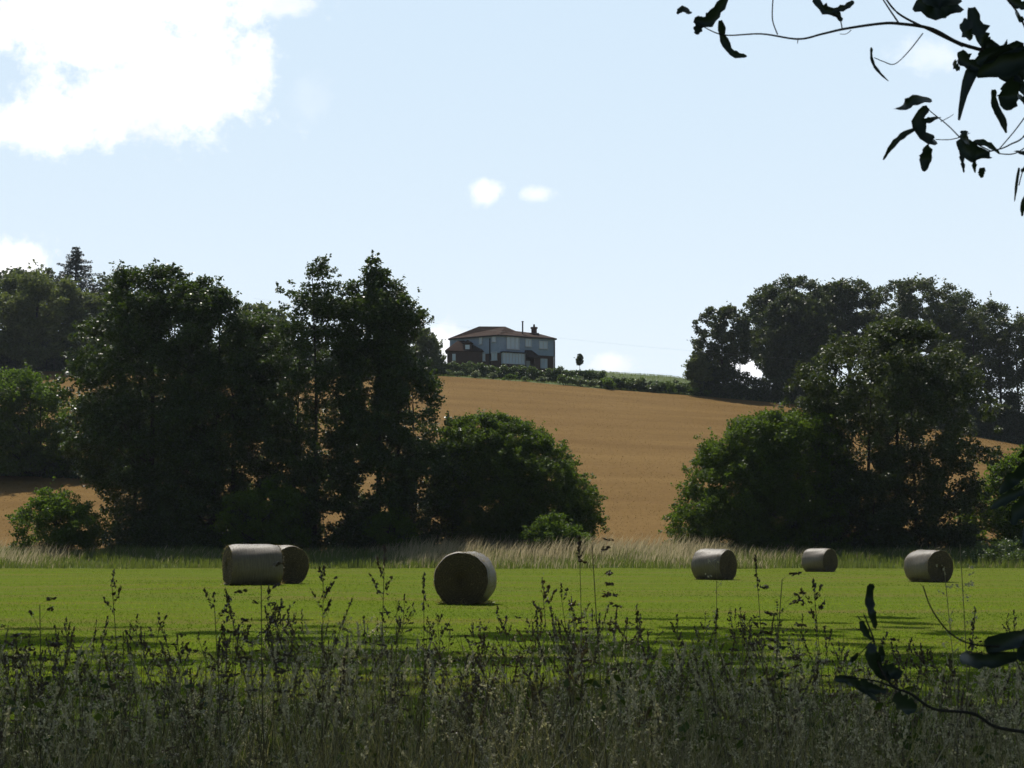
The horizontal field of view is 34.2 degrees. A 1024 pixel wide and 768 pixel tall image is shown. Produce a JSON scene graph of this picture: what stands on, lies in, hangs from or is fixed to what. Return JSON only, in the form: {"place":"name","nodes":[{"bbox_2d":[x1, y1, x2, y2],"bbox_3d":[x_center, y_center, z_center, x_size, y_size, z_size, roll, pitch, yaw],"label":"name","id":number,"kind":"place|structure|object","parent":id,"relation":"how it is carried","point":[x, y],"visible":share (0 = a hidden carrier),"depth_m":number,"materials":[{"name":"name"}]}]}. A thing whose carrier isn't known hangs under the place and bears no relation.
{"place":"outdoors","nodes":[
{"label":"outdoors","id":0,"kind":"place"},
{"bbox_2d":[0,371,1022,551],"bbox_3d":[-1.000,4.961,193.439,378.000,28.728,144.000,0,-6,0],"label":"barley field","id":1,"kind":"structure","parent":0,"point":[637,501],"depth_m":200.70,"materials":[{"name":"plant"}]},
{"bbox_2d":[0,568,1023,767],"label":"meadow","id":2,"kind":"structure","parent":0,"point":[983,581],"depth_m":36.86,"materials":[{"name":"green plant"}]},
{"bbox_2d":[8,596,63,766],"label":"grass stalk","id":3,"kind":"object","parent":2,"relation":"on","point":[51,644],"depth_m":3.96,"materials":[{"name":"green plant"}]},
{"bbox_2d":[221,544,284,584],"bbox_3d":[-8.470,5.928,54.193,2.283,1.457,1.601,2,-6,-24],"label":"hay bale","id":4,"kind":"object","parent":2,"relation":"on","point":[246,564],"visible":0.87,"depth_m":53.65},
{"bbox_2d":[276,545,309,583],"bbox_3d":[-7.912,6.198,56.852,1.571,1.466,1.904,4,-7,-38],"label":"hay bale","id":5,"kind":"object","parent":2,"relation":"on","point":[296,566],"visible":0.48,"depth_m":56.35},
{"bbox_2d":[433,551,497,604],"bbox_3d":[-1.145,4.840,41.131,1.582,1.447,1.809,-1,-6,8],"label":"hay bale","id":6,"kind":"object","parent":2,"relation":"on","point":[465,578],"visible":0.98,"depth_m":40.46},
{"bbox_2d":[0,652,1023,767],"bbox_3d":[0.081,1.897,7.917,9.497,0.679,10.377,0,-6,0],"label":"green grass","id":7,"kind":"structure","parent":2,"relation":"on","point":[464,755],"depth_m":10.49,"materials":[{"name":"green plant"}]},
{"bbox_2d":[691,549,736,579],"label":"hay bale","id":8,"kind":"object","parent":2,"relation":"on","point":[725,566],"visible":0.92,"depth_m":69.63},
{"bbox_2d":[801,548,837,571],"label":"hay bale","id":9,"kind":"object","parent":2,"relation":"on","point":[819,559],"visible":0.94,"depth_m":90.02},
{"bbox_2d":[904,549,953,581],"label":"hay bale","id":10,"kind":"object","parent":2,"relation":"on","point":[920,565],"visible":0.94,"depth_m":66.55},
{"bbox_2d":[0,0,1023,412],"label":"sky","id":11,"kind":"structure","parent":0,"point":[606,173],"materials":[{"name":"blue"}]},
{"bbox_2d":[9,369,1019,567],"bbox_3d":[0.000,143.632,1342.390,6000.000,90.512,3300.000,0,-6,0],"label":"ground","id":12,"kind":"structure","parent":0,"point":[651,378],"depth_m":268.41,"materials":[{"name":"green plant"}]},
{"bbox_2d":[0,262,63,330],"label":"woodland tree","id":13,"kind":"object","parent":12,"relation":"on","point":[19,270],"visible":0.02,"depth_m":301.44,"materials":[{"name":"green plant"}]},
{"bbox_2d":[0,359,80,475],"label":"hedge tree","id":14,"kind":"object","parent":12,"relation":"on","point":[18,428],"visible":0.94,"depth_m":159.54,"materials":[{"name":"green plant"}]},
{"bbox_2d":[0,259,92,370],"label":"woodland tree","id":15,"kind":"object","parent":12,"relation":"on","point":[25,314],"visible":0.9,"depth_m":264.56,"materials":[{"name":"green plant"}]},
{"bbox_2d":[4,476,121,553],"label":"elder bush","id":16,"kind":"object","parent":12,"relation":"on","point":[70,531],"visible":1,"depth_m":113.57,"materials":[{"name":"green plant"}]},
{"bbox_2d":[43,247,108,323],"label":"conifer tree","id":17,"kind":"object","parent":12,"relation":"on","point":[74,260],"visible":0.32,"depth_m":292.87,"materials":[{"name":"green plant"}]},
{"bbox_2d":[0,453,165,478],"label":"hedge","id":18,"kind":"object","parent":12,"relation":"on","point":[67,472],"visible":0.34,"depth_m":159.76,"materials":[{"name":"green plant"}]},
{"bbox_2d":[68,292,117,354],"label":"woodland tree","id":19,"kind":"object","parent":12,"relation":"on","point":[93,303],"visible":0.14,"depth_m":272.62,"materials":[{"name":"green plant"}]},
{"bbox_2d":[89,272,129,312],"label":"woodland tree","id":20,"kind":"object","parent":12,"relation":"on","point":[106,278],"visible":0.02,"depth_m":299.25,"materials":[{"name":"green plant"}]},
{"bbox_2d":[58,385,162,470],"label":"hedge tree","id":21,"kind":"object","parent":12,"relation":"on","point":[79,433],"visible":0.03,"depth_m":161.94,"materials":[{"name":"green plant"}]},
{"bbox_2d":[103,569,122,751],"bbox_3d":[-0.940,1.128,3.907,0.067,1.384,0.051,-4,-7,35],"label":"grass stalk","id":22,"kind":"object","parent":12,"relation":"on","point":[113,593],"depth_m":3.96,"materials":[{"name":"green plant"}]},
{"bbox_2d":[49,258,223,547],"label":"alder tree","id":23,"kind":"object","parent":12,"relation":"on","point":[141,327],"visible":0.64,"depth_m":122.08,"materials":[{"name":"green plant"}]},
{"bbox_2d":[0,333,418,374],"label":"hedge","id":24,"kind":"object","parent":12,"relation":"on","point":[56,364],"visible":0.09,"depth_m":267.91,"materials":[{"name":"green plant"}]},
{"bbox_2d":[148,273,274,551],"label":"alder tree","id":25,"kind":"object","parent":12,"relation":"on","point":[211,460],"visible":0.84,"depth_m":119.97,"materials":[{"name":"green plant"}]},
{"bbox_2d":[203,588,230,767],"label":"grass stalk","id":26,"kind":"object","parent":12,"relation":"on","point":[222,611],"depth_m":3.86,"materials":[{"name":"green plant"}]},
{"bbox_2d":[223,588,263,767],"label":"grass stalk","id":27,"kind":"object","parent":12,"relation":"on","point":[228,597],"depth_m":4.06,"materials":[{"name":"green plant"}]},
{"bbox_2d":[220,301,294,345],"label":"woodland tree","id":28,"kind":"object","parent":12,"relation":"on","point":[282,316],"visible":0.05,"depth_m":285.51,"materials":[{"name":"green plant"}]},
{"bbox_2d":[232,560,292,766],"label":"plant","id":29,"kind":"object","parent":12,"relation":"on","point":[270,622],"depth_m":3.76,"materials":[{"name":"green plant"}]},
{"bbox_2d":[220,304,308,543],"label":"alder tree","id":30,"kind":"object","parent":12,"relation":"on","point":[260,330],"visible":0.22,"depth_m":123.02,"materials":[{"name":"green plant"}]},
{"bbox_2d":[209,476,321,549],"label":"hazel bush","id":31,"kind":"object","parent":12,"relation":"on","point":[282,493],"visible":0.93,"depth_m":115.32,"materials":[{"name":"green plant"}]},
{"bbox_2d":[96,499,463,550],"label":"scrub","id":32,"kind":"object","parent":12,"relation":"on","point":[141,540],"visible":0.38,"depth_m":118.79,"materials":[{"name":"green plant"}]},
{"bbox_2d":[251,253,369,549],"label":"alder tree","id":33,"kind":"object","parent":12,"relation":"on","point":[308,471],"visible":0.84,"depth_m":118.65,"materials":[{"name":"green plant"}]},
{"bbox_2d":[309,565,337,759],"bbox_3d":[-0.481,1.153,4.202,0.068,1.384,0.039,-2,-6,19],"label":"grass stalk","id":34,"kind":"object","parent":12,"relation":"on","point":[327,591],"depth_m":4.26,"materials":[{"name":"green plant"}]},
{"bbox_2d":[368,544,392,767],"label":"grass stalk","id":35,"kind":"object","parent":12,"relation":"on","point":[380,568],"depth_m":3.87,"materials":[{"name":"green plant"}]},
{"bbox_2d":[362,501,422,548],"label":"hazel bush","id":36,"kind":"object","parent":12,"relation":"on","point":[389,520],"visible":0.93,"depth_m":115.11,"materials":[{"name":"green plant"}]},
{"bbox_2d":[318,250,479,550],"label":"alder tree","id":37,"kind":"object","parent":12,"relation":"on","point":[391,322],"visible":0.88,"depth_m":118.68,"materials":[{"name":"green plant"}]},
{"bbox_2d":[421,572,428,767],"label":"grass stalk","id":38,"kind":"object","parent":12,"relation":"on","point":[423,584],"depth_m":4.16,"materials":[{"name":"green plant"}]},
{"bbox_2d":[407,328,449,374],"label":"woodland tree","id":39,"kind":"object","parent":12,"relation":"on","point":[428,345],"visible":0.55,"depth_m":272.28,"materials":[{"name":"green plant"}]},
{"bbox_2d":[446,369,463,376],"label":"shrub","id":40,"kind":"object","parent":12,"relation":"on","point":[458,373],"visible":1,"depth_m":267.63,"materials":[{"name":"green plant"}]},
{"bbox_2d":[470,370,480,377],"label":"shrub","id":41,"kind":"object","parent":12,"relation":"on","point":[475,374],"visible":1,"depth_m":268.22,"materials":[{"name":"green plant"}]},
{"bbox_2d":[487,372,497,378],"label":"shrub","id":42,"kind":"object","parent":12,"relation":"on","point":[493,375],"visible":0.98,"depth_m":269.76,"materials":[{"name":"green plant"}]},
{"bbox_2d":[445,321,556,375],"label":"detached house","id":43,"kind":"structure","parent":12,"relation":"on","point":[496,347],"depth_m":282.51,"materials":[{"name":"grey brick"}]},
{"bbox_2d":[491,352,496,360],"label":"window","id":44,"kind":"structure","parent":43,"relation":"in","point":[493,355],"depth_m":281.22,"materials":[{"name":"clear glass"}]},
{"bbox_2d":[506,336,519,349],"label":"window","id":45,"kind":"structure","parent":43,"relation":"in","point":[512,343],"depth_m":281.97,"materials":[{"name":"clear glass"}]},
{"bbox_2d":[501,352,524,364],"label":"bay window","id":46,"kind":"structure","parent":43,"relation":"in","point":[506,358],"depth_m":280.94,"materials":[{"name":"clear glass"}]},
{"bbox_2d":[525,339,531,346],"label":"window","id":47,"kind":"structure","parent":43,"relation":"in","point":[528,342],"depth_m":283.35,"materials":[{"name":"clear glass"}]},
{"bbox_2d":[538,341,547,348],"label":"window","id":48,"kind":"structure","parent":43,"relation":"in","point":[542,344],"depth_m":284.74,"materials":[{"name":"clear glass"}]},
{"bbox_2d":[540,358,547,368],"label":"window","id":49,"kind":"structure","parent":43,"relation":"in","point":[543,362],"depth_m":284.67,"materials":[{"name":"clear glass"}]},
{"bbox_2d":[501,374,517,380],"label":"shrub","id":50,"kind":"object","parent":12,"relation":"on","point":[508,376],"visible":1,"depth_m":267.82,"materials":[{"name":"green plant"}]},
{"bbox_2d":[0,606,1023,767],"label":"pale grass seed heads","id":51,"kind":"object","parent":12,"relation":"on","point":[91,719],"depth_m":3.97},
{"bbox_2d":[0,610,1023,767],"bbox_3d":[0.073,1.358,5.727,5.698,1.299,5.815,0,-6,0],"label":"pale grass stems","id":52,"kind":"object","parent":12,"relation":"on","point":[552,712],"visible":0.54,"depth_m":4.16,"materials":[{"name":"plant"}]},
{"bbox_2d":[0,582,1023,767],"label":"tall grass seed heads","id":53,"kind":"object","parent":52,"relation":"attached to","point":[398,622],"depth_m":4.46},
{"bbox_2d":[0,544,1023,568],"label":"bank grass","id":54,"kind":"structure","parent":12,"relation":"on","point":[896,562],"depth_m":107.10,"materials":[{"name":"plant"}]},
{"bbox_2d":[0,532,1023,568],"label":"rough grass","id":55,"kind":"structure","parent":12,"relation":"on","point":[679,550],"depth_m":109.91,"materials":[{"name":"plant"}]},
{"bbox_2d":[0,637,1023,767],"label":"weed leaves","id":56,"kind":"object","parent":12,"relation":"on","point":[98,716],"visible":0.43,"depth_m":4.11,"materials":[{"name":"green plant"}]},
{"bbox_2d":[0,594,1023,767],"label":"tall grass stems","id":57,"kind":"object","parent":12,"relation":"on","point":[472,722],"visible":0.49,"depth_m":4.52,"materials":[{"name":"plant"}]},
{"bbox_2d":[429,408,609,549],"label":"willow bush","id":58,"kind":"object","parent":12,"relation":"on","point":[520,487],"visible":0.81,"depth_m":118.92,"materials":[{"name":"green plant"}]},
{"bbox_2d":[441,361,607,381],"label":"hedge","id":59,"kind":"object","parent":12,"relation":"on","point":[530,372],"visible":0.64,"depth_m":273.63,"materials":[{"name":"green plant"}]},
{"bbox_2d":[534,609,543,763],"bbox_3d":[0.074,1.219,4.302,0.031,1.266,0.017,3,-6,-25],"label":"grass stalk","id":60,"kind":"object","parent":12,"relation":"on","point":[537,618],"depth_m":4.35,"materials":[{"name":"green plant"}]},
{"bbox_2d":[535,376,547,382],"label":"shrub","id":61,"kind":"object","parent":12,"relation":"on","point":[542,379],"visible":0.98,"depth_m":269.65,"materials":[{"name":"green plant"}]},
{"bbox_2d":[532,573,556,760],"bbox_3d":[0.081,1.140,4.004,0.066,1.367,0.029,0,-6,0],"label":"grass stalk","id":62,"kind":"object","parent":12,"relation":"on","point":[545,595],"depth_m":4.06,"materials":[{"name":"green plant"}]},
{"bbox_2d":[517,509,592,552],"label":"willow bush","id":63,"kind":"object","parent":12,"relation":"on","point":[555,529],"visible":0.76,"depth_m":112.89,"materials":[{"name":"green plant"}]},
{"bbox_2d":[556,374,578,384],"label":"shrub","id":64,"kind":"object","parent":12,"relation":"on","point":[561,377],"visible":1,"depth_m":267.81,"materials":[{"name":"green plant"}]},
{"bbox_2d":[574,353,583,365],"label":"ornamental tree","id":65,"kind":"object","parent":12,"relation":"on","point":[579,360],"visible":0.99,"depth_m":277.40,"materials":[{"name":"green plant"}]},
{"bbox_2d":[576,535,582,765],"bbox_3d":[0.172,1.122,4.314,0.028,1.461,0.021,-2,-6,23],"label":"grass stalk","id":66,"kind":"object","parent":12,"relation":"on","point":[579,543],"depth_m":4.37,"materials":[{"name":"green plant"}]},
{"bbox_2d":[571,376,589,385],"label":"shrub","id":67,"kind":"object","parent":12,"relation":"on","point":[580,380],"visible":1,"depth_m":268.21,"materials":[{"name":"green plant"}]},
{"bbox_2d":[585,379,602,386],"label":"shrub","id":68,"kind":"object","parent":12,"relation":"on","point":[592,382],"visible":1,"depth_m":269.27,"materials":[{"name":"green plant"}]},
{"bbox_2d":[568,537,623,767],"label":"grass stalk","id":69,"kind":"object","parent":12,"relation":"on","point":[608,573],"depth_m":3.87,"materials":[{"name":"green plant"}]},
{"bbox_2d":[602,377,615,388],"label":"shrub","id":70,"kind":"object","parent":12,"relation":"on","point":[608,382],"visible":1,"depth_m":266.57,"materials":[{"name":"green plant"}]},
{"bbox_2d":[614,377,644,389],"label":"shrub","id":71,"kind":"object","parent":12,"relation":"on","point":[629,383],"visible":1,"depth_m":268.38,"materials":[{"name":"green plant"}]},
{"bbox_2d":[634,378,650,389],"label":"shrub","id":72,"kind":"object","parent":12,"relation":"on","point":[639,383],"visible":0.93,"depth_m":268.48,"materials":[{"name":"green plant"}]},
{"bbox_2d":[599,376,694,394],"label":"hedge","id":73,"kind":"object","parent":12,"relation":"on","point":[661,383],"visible":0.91,"depth_m":268.86,"materials":[{"name":"green plant"}]},
{"bbox_2d":[644,383,660,391],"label":"shrub","id":74,"kind":"object","parent":12,"relation":"on","point":[651,386],"visible":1,"depth_m":267.05,"materials":[{"name":"green plant"}]},
{"bbox_2d":[659,384,677,392],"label":"shrub","id":75,"kind":"object","parent":12,"relation":"on","point":[666,387],"visible":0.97,"depth_m":268.30,"materials":[{"name":"green plant"}]},
{"bbox_2d":[664,381,691,390],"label":"shrub","id":76,"kind":"object","parent":12,"relation":"on","point":[667,382],"visible":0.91,"depth_m":268.31,"materials":[{"name":"green plant"}]},
{"bbox_2d":[681,386,711,395],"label":"shrub","id":77,"kind":"object","parent":12,"relation":"on","point":[692,389],"visible":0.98,"depth_m":267.71,"materials":[{"name":"green plant"}]},
{"bbox_2d":[681,348,714,395],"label":"holly tree","id":78,"kind":"object","parent":12,"relation":"on","point":[696,366],"visible":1,"depth_m":266.51,"materials":[{"name":"green plant"}]},
{"bbox_2d":[704,559,733,767],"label":"grass stalk","id":79,"kind":"object","parent":12,"relation":"on","point":[716,643],"depth_m":4.35,"materials":[{"name":"plant"}]},
{"bbox_2d":[690,301,757,382],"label":"oak tree","id":80,"kind":"object","parent":12,"relation":"on","point":[726,345],"visible":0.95,"depth_m":267.97,"materials":[{"name":"green plant"}]},
{"bbox_2d":[754,554,767,767],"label":"grass stalk","id":81,"kind":"object","parent":12,"relation":"on","point":[756,568],"depth_m":4.46,"materials":[{"name":"green plant"}]},
{"bbox_2d":[658,397,869,552],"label":"willow bush","id":82,"kind":"object","parent":12,"relation":"on","point":[753,462],"visible":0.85,"depth_m":116.55,"materials":[{"name":"green plant"}]},
{"bbox_2d":[749,572,806,767],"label":"grass stalk","id":83,"kind":"object","parent":12,"relation":"on","point":[772,632],"depth_m":3.86,"materials":[{"name":"green plant"}]},
{"bbox_2d":[739,273,842,377],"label":"oak tree","id":84,"kind":"object","parent":12,"relation":"on","point":[755,302],"visible":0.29,"depth_m":278.31,"materials":[{"name":"green plant"}]},
{"bbox_2d":[751,290,836,381],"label":"oak tree","id":85,"kind":"object","parent":12,"relation":"on","point":[794,347],"visible":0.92,"depth_m":270.33,"materials":[{"name":"green plant"}]},
{"bbox_2d":[798,578,828,766],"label":"grass stalk","id":86,"kind":"object","parent":12,"relation":"on","point":[820,607],"depth_m":4.16,"materials":[{"name":"green plant"}]},
{"bbox_2d":[810,283,857,378],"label":"oak tree","id":87,"kind":"object","parent":12,"relation":"on","point":[839,313],"visible":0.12,"depth_m":284.38,"materials":[{"name":"green plant"}]},
{"bbox_2d":[676,0,1023,215],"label":"overhanging tree","id":88,"kind":"object","parent":12,"relation":"on","point":[1004,62],"visible":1,"depth_m":2.96,"materials":[{"name":"green plant"}]},
{"bbox_2d":[812,276,888,385],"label":"oak tree","id":89,"kind":"object","parent":12,"relation":"on","point":[845,292],"visible":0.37,"depth_m":279.97,"materials":[{"name":"green plant"}]},
{"bbox_2d":[694,371,1023,442],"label":"hedge","id":90,"kind":"object","parent":12,"relation":"on","point":[764,389],"visible":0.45,"depth_m":267.35,"materials":[{"name":"green plant"}]},
{"bbox_2d":[771,492,976,551],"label":"scrub","id":91,"kind":"object","parent":12,"relation":"on","point":[939,544],"visible":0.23,"depth_m":118.11,"materials":[{"name":"green plant"}]},
{"bbox_2d":[777,314,1011,551],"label":"alder tree","id":92,"kind":"object","parent":12,"relation":"on","point":[896,371],"visible":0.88,"depth_m":118.03,"materials":[{"name":"green plant"}]},
{"bbox_2d":[849,272,981,380],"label":"oak tree","id":93,"kind":"object","parent":12,"relation":"on","point":[909,303],"visible":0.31,"depth_m":275.16,"materials":[{"name":"green plant"}]},
{"bbox_2d":[835,450,1023,733],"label":"branch","id":94,"kind":"object","parent":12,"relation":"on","point":[995,646],"visible":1,"depth_m":2.48,"materials":[{"name":"green plant"}]},
{"bbox_2d":[936,564,963,766],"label":"grass stalk","id":95,"kind":"object","parent":12,"relation":"on","point":[951,639],"depth_m":4.06,"materials":[{"name":"plant"}]},
{"bbox_2d":[888,382,1023,444],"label":"thicket","id":96,"kind":"object","parent":12,"relation":"on","point":[1015,414],"visible":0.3,"depth_m":268.33,"materials":[{"name":"green plant"}]},
{"bbox_2d":[929,288,988,388],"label":"oak tree","id":97,"kind":"object","parent":12,"relation":"on","point":[958,297],"visible":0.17,"depth_m":280.75,"materials":[{"name":"green plant"}]},
{"bbox_2d":[946,545,977,767],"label":"grass stalk","id":98,"kind":"object","parent":12,"relation":"on","point":[969,574],"depth_m":3.67,"materials":[{"name":"plant"}]},
{"bbox_2d":[963,607,977,767],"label":"grass stalk","id":99,"kind":"object","parent":12,"relation":"on","point":[972,634],"depth_m":3.56,"materials":[{"name":"green plant"}]},
{"bbox_2d":[940,291,1023,411],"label":"oak tree","id":100,"kind":"object","parent":12,"relation":"on","point":[999,359],"visible":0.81,"depth_m":271.52,"materials":[{"name":"green plant"}]},
{"bbox_2d":[947,444,1023,548],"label":"hazel bush","id":101,"kind":"object","parent":12,"relation":"on","point":[999,524],"visible":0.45,"depth_m":122.16,"materials":[{"name":"green plant"}]},
{"bbox_2d":[957,536,1023,562],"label":"bramble bush","id":102,"kind":"object","parent":12,"relation":"on","point":[985,551],"visible":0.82,"depth_m":106.91,"materials":[{"name":"green plant"}]}
]}

